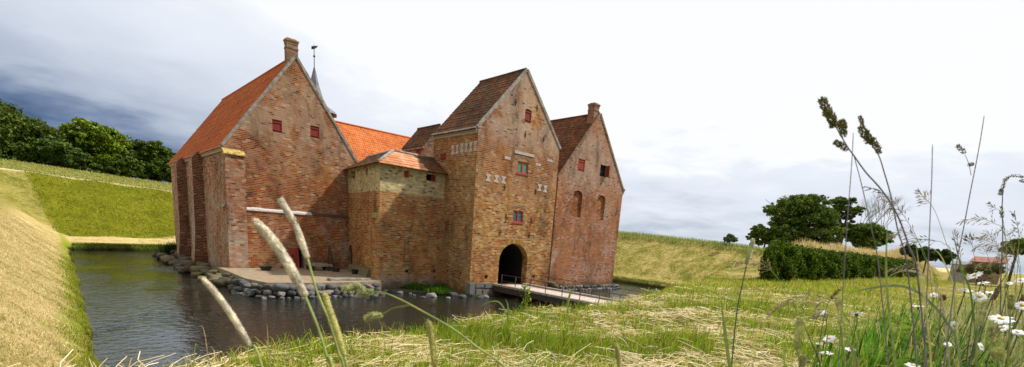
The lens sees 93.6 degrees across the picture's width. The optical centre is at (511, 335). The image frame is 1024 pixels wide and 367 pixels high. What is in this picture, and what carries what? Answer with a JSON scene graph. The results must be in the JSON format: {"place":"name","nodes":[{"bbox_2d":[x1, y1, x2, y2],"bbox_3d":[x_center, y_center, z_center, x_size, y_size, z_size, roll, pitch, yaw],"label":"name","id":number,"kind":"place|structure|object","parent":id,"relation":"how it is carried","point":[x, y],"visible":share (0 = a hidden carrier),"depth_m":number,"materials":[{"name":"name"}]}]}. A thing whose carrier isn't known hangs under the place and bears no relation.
{"place":"outdoors","nodes":[
{"label":"outdoors","id":0,"kind":"place"},
{"bbox_2d":[6,244,101,366],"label":"bank grass","id":1,"kind":"structure","parent":0,"point":[82,318],"depth_m":16.73,"materials":[{"name":"plant"}]},
{"bbox_2d":[25,170,174,238],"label":"slope grass","id":2,"kind":"structure","parent":0,"point":[133,214],"depth_m":61.03,"materials":[{"name":"plant"}]},
{"bbox_2d":[217,267,381,296],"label":"terrace","id":3,"kind":"structure","parent":0,"point":[259,276],"depth_m":31.26,"materials":[{"name":"stone"}]},
{"bbox_2d":[288,248,299,268],"bbox_3d":[-16.237,-5.678,35.830,0.700,1.600,0.380,-7,16,-42],"label":"door","id":4,"kind":"structure","parent":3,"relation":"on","point":[294,254],"depth_m":35.83,"materials":[{"name":"red wood"}]},
{"bbox_2d":[306,263,332,270],"bbox_3d":[-14.489,-5.160,36.152,1.700,0.500,0.950,-7,16,-42],"label":"bench","id":5,"kind":"object","parent":3,"relation":"on","point":[324,266],"visible":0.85,"depth_m":36.03,"materials":[{"name":"grey wood"}]},
{"bbox_2d":[327,278,370,280],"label":"stone kerb","id":6,"kind":"structure","parent":3,"relation":"on","point":[348,279],"depth_m":30.91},
{"bbox_2d":[347,264,370,276],"bbox_3d":[-11.371,-4.839,35.786,0.530,0.550,4.600,-4,14,-35],"label":"bench","id":7,"kind":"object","parent":3,"relation":"on","point":[364,271],"depth_m":35.02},
{"bbox_2d":[70,250,666,366],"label":"water","id":8,"kind":"structure","parent":0,"point":[146,304],"depth_m":23.23,"materials":[{"name":"liquid"}]},
{"bbox_2d":[213,277,228,286],"bbox_3d":[-18.006,-3.294,29.993,0.705,0.683,1.161,-1,-7,45],"label":"boulder","id":9,"kind":"object","parent":8,"relation":"on","point":[220,282],"visible":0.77,"depth_m":29.72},
{"bbox_2d":[168,37,358,268],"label":"brick wing","id":10,"kind":"structure","parent":8,"relation":"on","point":[256,148],"depth_m":35.10,"materials":[{"name":"brick"}]},
{"bbox_2d":[311,46,336,117],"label":"stair tower","id":11,"kind":"structure","parent":8,"relation":"on","point":[314,79],"depth_m":44.17,"materials":[{"name":"brick"}]},
{"bbox_2d":[343,149,447,288],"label":"curtain wall","id":12,"kind":"structure","parent":8,"relation":"on","point":[395,206],"depth_m":34.35,"materials":[{"name":"beige brick"}]},
{"bbox_2d":[401,123,440,156],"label":"roof","id":13,"kind":"structure","parent":8,"relation":"on","point":[420,141],"depth_m":42.49,"materials":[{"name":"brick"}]},
{"bbox_2d":[431,68,560,294],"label":"gate tower","id":14,"kind":"structure","parent":8,"relation":"on","point":[497,146],"depth_m":34.96,"materials":[{"name":"beige brick"}]},
{"bbox_2d":[512,210,523,223],"bbox_3d":[0.426,-8.877,36.129,1.170,0.940,0.190,-7,16,-42],"label":"window","id":15,"kind":"structure","parent":14,"relation":"in","point":[517,215],"depth_m":36.14,"materials":[{"name":"red glass"}]},
{"bbox_2d":[516,161,528,175],"bbox_3d":[0.763,-12.317,35.480,1.230,0.910,0.190,-7,16,-42],"label":"window","id":16,"kind":"structure","parent":14,"relation":"in","point":[522,167],"depth_m":35.48,"materials":[{"name":"green glass"}]},
{"bbox_2d":[492,283,621,308],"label":"bridge","id":17,"kind":"structure","parent":8,"relation":"on","point":[552,295],"depth_m":32.84,"materials":[{"name":"brown wood"}]},
{"bbox_2d":[501,274,638,302],"bbox_3d":[4.427,-2.455,29.606,0.048,0.901,15.600,-7,16,-42],"label":"railing","id":18,"kind":"object","parent":17,"relation":"on","point":[599,298],"visible":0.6,"depth_m":30.82,"materials":[{"name":"wood"}]},
{"bbox_2d":[531,274,644,297],"bbox_3d":[6.672,-2.711,31.654,0.048,0.901,15.600,-7,16,-42],"label":"railing","id":19,"kind":"object","parent":17,"relation":"on","point":[586,283],"visible":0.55,"depth_m":33.25,"materials":[{"name":"wood"}]},
{"bbox_2d":[548,102,624,286],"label":"brick wing","id":20,"kind":"structure","parent":8,"relation":"on","point":[590,190],"depth_m":43.76,"materials":[{"name":"brick"}]},
{"bbox_2d":[335,120,410,160],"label":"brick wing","id":21,"kind":"structure","parent":0,"point":[363,142],"depth_m":53.36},
{"bbox_2d":[382,288,493,295],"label":"bank","id":22,"kind":"structure","parent":0,"point":[414,291],"depth_m":34.17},
{"bbox_2d":[397,281,453,294],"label":"weed clump","id":23,"kind":"object","parent":22,"relation":"on","point":[440,288],"visible":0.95,"depth_m":34.42,"materials":[{"name":"green plant"}]},
{"bbox_2d":[0,160,1023,366],"bbox_3d":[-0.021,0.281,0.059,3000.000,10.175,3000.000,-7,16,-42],"label":"ground","id":24,"kind":"structure","parent":0,"point":[19,197],"depth_m":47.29,"materials":[{"name":"plant"}]},
{"bbox_2d":[0,99,75,164],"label":"broadleaf tree","id":25,"kind":"object","parent":24,"relation":"on","point":[19,133],"visible":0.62,"depth_m":67.80,"materials":[{"name":"green plant"}]},
{"bbox_2d":[0,207,86,366],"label":"mown grass","id":26,"kind":"structure","parent":24,"relation":"on","point":[11,318],"depth_m":15.61,"materials":[{"name":"plant"}]},
{"bbox_2d":[23,135,90,170],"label":"broadleaf tree","id":27,"kind":"object","parent":24,"relation":"on","point":[55,152],"visible":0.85,"depth_m":68.55,"materials":[{"name":"green plant"}]},
{"bbox_2d":[6,154,149,179],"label":"broadleaf tree","id":28,"kind":"object","parent":24,"relation":"on","point":[127,166],"visible":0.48,"depth_m":73.61,"materials":[{"name":"green plant"}]},
{"bbox_2d":[0,158,171,190],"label":"rough grass","id":29,"kind":"structure","parent":24,"relation":"on","point":[110,176],"depth_m":66.43,"materials":[{"name":"plant"}]},
{"bbox_2d":[49,117,136,174],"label":"broadleaf tree","id":30,"kind":"object","parent":24,"relation":"on","point":[101,144],"visible":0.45,"depth_m":73.15,"materials":[{"name":"green plant"}]},
{"bbox_2d":[71,242,174,249],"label":"bank grass","id":31,"kind":"structure","parent":24,"relation":"on","point":[93,245],"depth_m":48.23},
{"bbox_2d":[119,139,175,182],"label":"broadleaf tree","id":32,"kind":"object","parent":24,"relation":"on","point":[154,158],"visible":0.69,"depth_m":78.62,"materials":[{"name":"green plant"}]},
{"bbox_2d":[201,277,262,366],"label":"foxtail stalk","id":33,"kind":"object","parent":24,"relation":"on","point":[226,308],"visible":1,"depth_m":0.42,"materials":[{"name":"plant"}]},
{"bbox_2d":[251,217,332,366],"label":"foxtail stalk","id":34,"kind":"object","parent":24,"relation":"on","point":[278,248],"visible":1,"depth_m":0.40,"materials":[{"name":"plant"}]},
{"bbox_2d":[277,197,344,366],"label":"foxtail stalk","id":35,"kind":"object","parent":24,"relation":"on","point":[290,216],"visible":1,"depth_m":0.46,"materials":[{"name":"plant"}]},
{"bbox_2d":[322,291,347,366],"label":"foxtail stalk","id":36,"kind":"object","parent":24,"relation":"on","point":[333,321],"visible":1,"depth_m":0.45,"materials":[{"name":"plant"}]},
{"bbox_2d":[341,281,505,366],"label":"cocksfoot stalk","id":37,"kind":"object","parent":24,"relation":"on","point":[363,291],"visible":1,"depth_m":0.50,"materials":[{"name":"plant"}]},
{"bbox_2d":[426,318,436,366],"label":"foxtail stalk","id":38,"kind":"object","parent":24,"relation":"on","point":[431,338],"visible":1,"depth_m":0.50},
{"bbox_2d":[7,284,963,366],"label":"cut hay","id":39,"kind":"object","parent":24,"relation":"on","point":[618,333],"visible":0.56,"depth_m":3.20,"materials":[{"name":"plant"}]},
{"bbox_2d":[519,284,532,320],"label":"weed","id":40,"kind":"object","parent":24,"relation":"on","point":[525,294],"visible":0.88,"depth_m":5.00,"materials":[{"name":"green plant"}]},
{"bbox_2d":[614,344,621,366],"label":"foxtail stalk","id":41,"kind":"object","parent":24,"relation":"on","point":[618,356],"visible":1,"depth_m":0.50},
{"bbox_2d":[618,230,765,254],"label":"crest grass","id":42,"kind":"structure","parent":24,"relation":"on","point":[738,246],"depth_m":64.20,"materials":[{"name":"plant"}]},
{"bbox_2d":[721,300,731,366],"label":"grass plant","id":43,"kind":"object","parent":24,"relation":"on","point":[726,345],"depth_m":0.90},
{"bbox_2d":[722,233,737,242],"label":"bush","id":44,"kind":"object","parent":24,"relation":"on","point":[730,237],"visible":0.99,"depth_m":61.09,"materials":[{"name":"green plant"}]},
{"bbox_2d":[731,238,754,364],"bbox_3d":[0.454,0.149,1.013,0.019,0.700,0.132,8,12,15],"label":"foxtail stalk","id":45,"kind":"object","parent":24,"relation":"on","point":[750,249],"visible":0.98,"depth_m":1.00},
{"bbox_2d":[730,257,802,354],"bbox_3d":[0.524,0.177,1.000,0.240,0.665,0.022,7,12,12],"label":"oat stalk","id":46,"kind":"object","parent":24,"relation":"on","point":[762,272],"visible":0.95,"depth_m":0.95,"materials":[{"name":"plant"}]},
{"bbox_2d":[745,224,794,246],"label":"shrub","id":47,"kind":"object","parent":24,"relation":"on","point":[763,233],"visible":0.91,"depth_m":63.36,"materials":[{"name":"green plant"}]},
{"bbox_2d":[793,317,803,366],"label":"cocksfoot stalk","id":48,"kind":"object","parent":24,"relation":"on","point":[799,320],"visible":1,"depth_m":0.50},
{"bbox_2d":[800,354,807,366],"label":"cocksfoot stalk","id":49,"kind":"object","parent":24,"relation":"on","point":[803,358],"visible":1,"depth_m":0.50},
{"bbox_2d":[761,194,848,247],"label":"broadleaf tree","id":50,"kind":"object","parent":24,"relation":"on","point":[804,213],"visible":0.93,"depth_m":62.80,"materials":[{"name":"green plant"}]},
{"bbox_2d":[766,288,860,366],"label":"oat stalk","id":51,"kind":"object","parent":24,"relation":"on","point":[792,302],"visible":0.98,"depth_m":0.85,"materials":[{"name":"plant"}]},
{"bbox_2d":[816,289,840,366],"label":"seed stalk","id":52,"kind":"object","parent":24,"relation":"on","point":[834,295],"visible":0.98,"depth_m":0.90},
{"bbox_2d":[823,335,835,366],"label":"daisy","id":53,"kind":"object","parent":24,"relation":"on","point":[831,339],"visible":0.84,"depth_m":1.00,"materials":[{"name":"white plant"}]},
{"bbox_2d":[810,304,857,366],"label":"oat stalk","id":54,"kind":"object","parent":24,"relation":"on","point":[816,315],"visible":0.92,"depth_m":0.85,"materials":[{"name":"plant"}]},
{"bbox_2d":[758,238,919,281],"bbox_3d":[20.899,-4.056,28.605,31.907,1.985,1.804,-7,16,-42],"label":"hedge","id":55,"kind":"object","parent":24,"relation":"on","point":[788,261],"visible":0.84,"depth_m":21.45,"materials":[{"name":"green plant"}]},
{"bbox_2d":[731,238,947,279],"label":"dry grass","id":56,"kind":"structure","parent":24,"relation":"on","point":[892,253],"depth_m":35.71,"materials":[{"name":"plant"}]},
{"bbox_2d":[834,295,845,366],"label":"cocksfoot stalk","id":57,"kind":"object","parent":24,"relation":"on","point":[838,302],"visible":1,"depth_m":0.55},
{"bbox_2d":[838,133,853,366],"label":"grass stalk","id":58,"kind":"object","parent":24,"relation":"on","point":[845,250],"depth_m":0.60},
{"bbox_2d":[828,196,866,244],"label":"broadleaf tree","id":59,"kind":"object","parent":24,"relation":"on","point":[840,203],"visible":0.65,"depth_m":63.66,"materials":[{"name":"green plant"}]},
{"bbox_2d":[843,329,856,366],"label":"grass plant","id":60,"kind":"object","parent":24,"relation":"on","point":[852,354],"depth_m":0.50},
{"bbox_2d":[845,222,894,249],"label":"broadleaf tree","id":61,"kind":"object","parent":24,"relation":"on","point":[864,234],"visible":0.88,"depth_m":60.81,"materials":[{"name":"green plant"}]},
{"bbox_2d":[816,96,926,366],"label":"cocksfoot stalk","id":62,"kind":"object","parent":24,"relation":"on","point":[841,125],"visible":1,"depth_m":0.62,"materials":[{"name":"plant"}]},
{"bbox_2d":[854,158,888,366],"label":"grass stalk","id":63,"kind":"object","parent":24,"relation":"on","point":[878,266],"depth_m":0.66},
{"bbox_2d":[858,190,911,248],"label":"bare tree","id":64,"kind":"object","parent":24,"relation":"on","point":[879,210],"visible":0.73,"depth_m":65.47,"materials":[{"name":"grey plant"}]},
{"bbox_2d":[857,115,916,366],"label":"cocksfoot stalk","id":65,"kind":"object","parent":24,"relation":"on","point":[868,138],"visible":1,"depth_m":0.66,"materials":[{"name":"plant"}]},
{"bbox_2d":[885,226,896,366],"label":"grass plant","id":66,"kind":"object","parent":24,"relation":"on","point":[889,316],"depth_m":0.60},
{"bbox_2d":[863,186,937,366],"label":"oat stalk","id":67,"kind":"object","parent":24,"relation":"on","point":[877,190],"visible":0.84,"depth_m":0.95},
{"bbox_2d":[843,284,961,366],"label":"grass plant","id":68,"kind":"object","parent":24,"relation":"on","point":[939,312],"depth_m":0.90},
{"bbox_2d":[884,258,941,359],"bbox_3d":[0.856,0.183,1.056,0.214,0.697,0.021,6,12,8],"label":"oat stalk","id":69,"kind":"object","parent":24,"relation":"on","point":[918,268],"visible":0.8,"depth_m":1.00,"materials":[{"name":"plant"}]},
{"bbox_2d":[887,224,941,366],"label":"oat stalk","id":70,"kind":"object","parent":24,"relation":"on","point":[891,235],"visible":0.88,"depth_m":0.95,"materials":[{"name":"plant"}]},
{"bbox_2d":[888,270,950,366],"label":"grass plant","id":71,"kind":"object","parent":24,"relation":"on","point":[936,288],"depth_m":0.90,"materials":[{"name":"leaf"}]},
{"bbox_2d":[916,247,931,366],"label":"grass plant","id":72,"kind":"object","parent":24,"relation":"on","point":[928,332],"depth_m":0.50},
{"bbox_2d":[899,235,955,360],"bbox_3d":[0.885,0.161,1.061,0.213,0.743,0.020,7,12,10],"label":"oat stalk","id":73,"kind":"object","parent":24,"relation":"on","point":[952,265],"visible":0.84,"depth_m":1.00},
{"bbox_2d":[899,244,956,273],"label":"bush","id":74,"kind":"object","parent":24,"relation":"on","point":[945,254],"visible":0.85,"depth_m":44.46,"materials":[{"name":"green plant"}]},
{"bbox_2d":[924,144,932,366],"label":"grass stalk","id":75,"kind":"object","parent":24,"relation":"on","point":[928,256],"depth_m":0.60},
{"bbox_2d":[915,189,957,322],"bbox_3d":[0.899,0.116,1.050,0.201,0.837,0.018,9,13,22],"label":"oat stalk","id":76,"kind":"object","parent":24,"relation":"on","point":[924,196],"visible":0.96,"depth_m":1.00,"materials":[{"name":"plant"}]},
{"bbox_2d":[930,247,959,366],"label":"grass plant","id":77,"kind":"object","parent":24,"relation":"on","point":[955,301],"depth_m":0.90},
{"bbox_2d":[932,320,958,361],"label":"daisy","id":78,"kind":"object","parent":24,"relation":"on","point":[953,325],"visible":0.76,"depth_m":0.97,"materials":[{"name":"white plant"}]},
{"bbox_2d":[940,289,972,365],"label":"daisy","id":79,"kind":"object","parent":24,"relation":"on","point":[964,290],"visible":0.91,"depth_m":1.11,"materials":[{"name":"white plant"}]},
{"bbox_2d":[947,261,971,282],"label":"shed","id":80,"kind":"structure","parent":24,"relation":"on","point":[959,275],"depth_m":36.57,"materials":[{"name":"stone"}]},
{"bbox_2d":[952,229,967,363],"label":"oat stalk","id":81,"kind":"object","parent":24,"relation":"on","point":[956,235],"visible":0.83,"depth_m":1.10,"materials":[{"name":"plant"}]},
{"bbox_2d":[943,116,984,366],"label":"grass stalk","id":82,"kind":"object","parent":24,"relation":"on","point":[962,152],"depth_m":0.80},
{"bbox_2d":[950,271,981,365],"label":"daisy","id":83,"kind":"object","parent":24,"relation":"on","point":[971,276],"visible":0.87,"depth_m":1.11,"materials":[{"name":"white plant"}]},
{"bbox_2d":[962,233,976,332],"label":"oat stalk","id":84,"kind":"object","parent":24,"relation":"on","point":[970,235],"visible":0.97,"depth_m":1.00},
{"bbox_2d":[965,291,987,366],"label":"daisy","id":85,"kind":"object","parent":24,"relation":"on","point":[979,296],"visible":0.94,"depth_m":1.05,"materials":[{"name":"white plant"}]},
{"bbox_2d":[956,263,1004,284],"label":"bush","id":86,"kind":"object","parent":24,"relation":"on","point":[970,270],"visible":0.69,"depth_m":34.22,"materials":[{"name":"green plant"}]},
{"bbox_2d":[975,298,988,366],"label":"cocksfoot stalk","id":87,"kind":"object","parent":24,"relation":"on","point":[979,321],"visible":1,"depth_m":0.60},
{"bbox_2d":[955,211,1008,310],"bbox_3d":[1.042,0.133,1.103,0.205,0.814,0.044,9,13,22],"label":"oat stalk","id":88,"kind":"object","parent":24,"relation":"on","point":[985,224],"visible":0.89,"depth_m":1.05,"materials":[{"name":"plant"}]},
{"bbox_2d":[969,285,1000,366],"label":"seed stalk","id":89,"kind":"object","parent":24,"relation":"on","point":[996,295],"visible":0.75,"depth_m":1.00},
{"bbox_2d":[969,256,1010,284],"bbox_3d":[40.590,-5.466,41.069,2.400,2.399,6.600,15,16,42],"label":"farmhouse","id":90,"kind":"object","parent":24,"relation":"on","point":[985,277],"visible":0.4,"depth_m":39.11,"materials":[{"name":"brick"}]},
{"bbox_2d":[967,263,1012,366],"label":"grass plant","id":91,"kind":"object","parent":24,"relation":"on","point":[969,361],"depth_m":0.90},
{"bbox_2d":[973,235,1006,338],"bbox_3d":[1.106,0.154,1.147,0.169,0.766,0.030,11,14,30],"label":"oat stalk","id":92,"kind":"object","parent":24,"relation":"on","point":[1001,253],"visible":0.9,"depth_m":1.10,"materials":[{"name":"plant"}]},
{"bbox_2d":[986,202,1005,366],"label":"oat stalk","id":93,"kind":"object","parent":24,"relation":"on","point":[1005,267],"visible":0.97,"depth_m":0.95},
{"bbox_2d":[988,324,1005,366],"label":"cocksfoot stalk","id":94,"kind":"object","parent":24,"relation":"on","point":[999,352],"visible":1,"depth_m":0.50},
{"bbox_2d":[985,244,1009,366],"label":"oat stalk","id":95,"kind":"object","parent":24,"relation":"on","point":[990,249],"visible":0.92,"depth_m":1.08,"materials":[{"name":"plant"}]},
{"bbox_2d":[985,314,1015,366],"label":"daisy","id":96,"kind":"object","parent":24,"relation":"on","point":[999,319],"visible":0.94,"depth_m":0.80,"materials":[{"name":"white plant"}]},
{"bbox_2d":[987,246,1023,340],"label":"oat stalk","id":97,"kind":"object","parent":24,"relation":"on","point":[995,261],"visible":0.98,"depth_m":1.00,"materials":[{"name":"plant"}]},
{"bbox_2d":[995,278,1023,362],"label":"daisy","id":98,"kind":"object","parent":24,"relation":"on","point":[1022,280],"visible":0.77,"depth_m":1.16,"materials":[{"name":"white plant"}]},
{"bbox_2d":[997,174,1023,364],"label":"cocksfoot stalk","id":99,"kind":"object","parent":24,"relation":"on","point":[1001,189],"visible":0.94,"depth_m":1.00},
{"bbox_2d":[998,238,1023,287],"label":"bush","id":100,"kind":"object","parent":24,"relation":"on","point":[1020,241],"visible":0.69,"depth_m":32.79,"materials":[{"name":"green plant"}]},
{"bbox_2d":[1006,294,1015,366],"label":"cocksfoot stalk","id":101,"kind":"object","parent":24,"relation":"on","point":[1012,299],"visible":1,"depth_m":0.60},
{"bbox_2d":[1004,301,1023,350],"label":"daisy","id":102,"kind":"object","parent":24,"relation":"on","point":[1020,305],"visible":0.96,"depth_m":0.95,"materials":[{"name":"white plant"}]},
{"bbox_2d":[1004,329,1023,366],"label":"daisy","id":103,"kind":"object","parent":24,"relation":"on","point":[1017,332],"visible":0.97,"depth_m":0.95,"materials":[{"name":"white plant"}]},
{"bbox_2d":[1010,211,1023,344],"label":"oat stalk","id":104,"kind":"object","parent":24,"relation":"on","point":[1013,216],"visible":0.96,"depth_m":0.95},
{"bbox_2d":[0,0,1023,273],"label":"sky","id":105,"kind":"structure","parent":0,"point":[710,110],"materials":[{"name":"white"}]},
{"bbox_2d":[613,261,756,287],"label":"bank grass","id":106,"kind":"structure","parent":0,"point":[644,280],"depth_m":54.35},
{"bbox_2d":[614,237,763,285],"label":"mown grass","id":107,"kind":"structure","parent":0,"point":[675,263],"depth_m":59.69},
{"bbox_2d":[672,276,965,295],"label":"rough grass","id":108,"kind":"structure","parent":0,"point":[861,282],"depth_m":17.45,"materials":[{"name":"plant"}]},
{"bbox_2d":[713,294,1023,366],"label":"tall grass","id":109,"kind":"structure","parent":0,"point":[863,350],"depth_m":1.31,"materials":[{"name":"plant"}]},
{"bbox_2d":[952,232,978,366],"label":"grass plant","id":110,"kind":"object","parent":109,"relation":"on","point":[969,288],"depth_m":1.00,"materials":[{"name":"green plant"}]},
{"bbox_2d":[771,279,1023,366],"bbox_3d":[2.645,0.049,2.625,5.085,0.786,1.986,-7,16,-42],"label":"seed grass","id":111,"kind":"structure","parent":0,"point":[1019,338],"depth_m":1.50,"materials":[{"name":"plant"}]},
{"bbox_2d":[946,286,1023,328],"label":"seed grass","id":112,"kind":"structure","parent":0,"point":[1003,296],"depth_m":10.43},
{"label":"bank","id":113,"kind":"structure","parent":0,"visible":0},
{"bbox_2d":[152,240,176,254],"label":"weed clump","id":114,"kind":"object","parent":113,"relation":"on","point":[167,248],"visible":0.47,"depth_m":45.52,"materials":[{"name":"green plant"}]},
{"bbox_3d":[-13.088,-2.062,27.270,0.366,0.275,0.322,5,8,11],"label":"boulder","id":115,"kind":"object","parent":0,"visible":0},
{"bbox_2d":[275,292,285,296],"bbox_3d":[-13.206,-2.379,27.365,0.496,0.335,0.634,6,19,-44],"label":"boulder","id":116,"kind":"object","parent":115,"relation":"on","point":[281,294],"visible":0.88,"depth_m":27.18,"materials":[{"name":"stone"}]},
{"bbox_2d":[271,283,288,291],"bbox_3d":[-13.181,-2.663,27.354,0.567,0.587,0.911,29,17,38],"label":"boulder","id":117,"kind":"object","parent":116,"relation":"on","point":[280,287],"visible":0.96,"depth_m":27.13,"materials":[{"name":"stone"}]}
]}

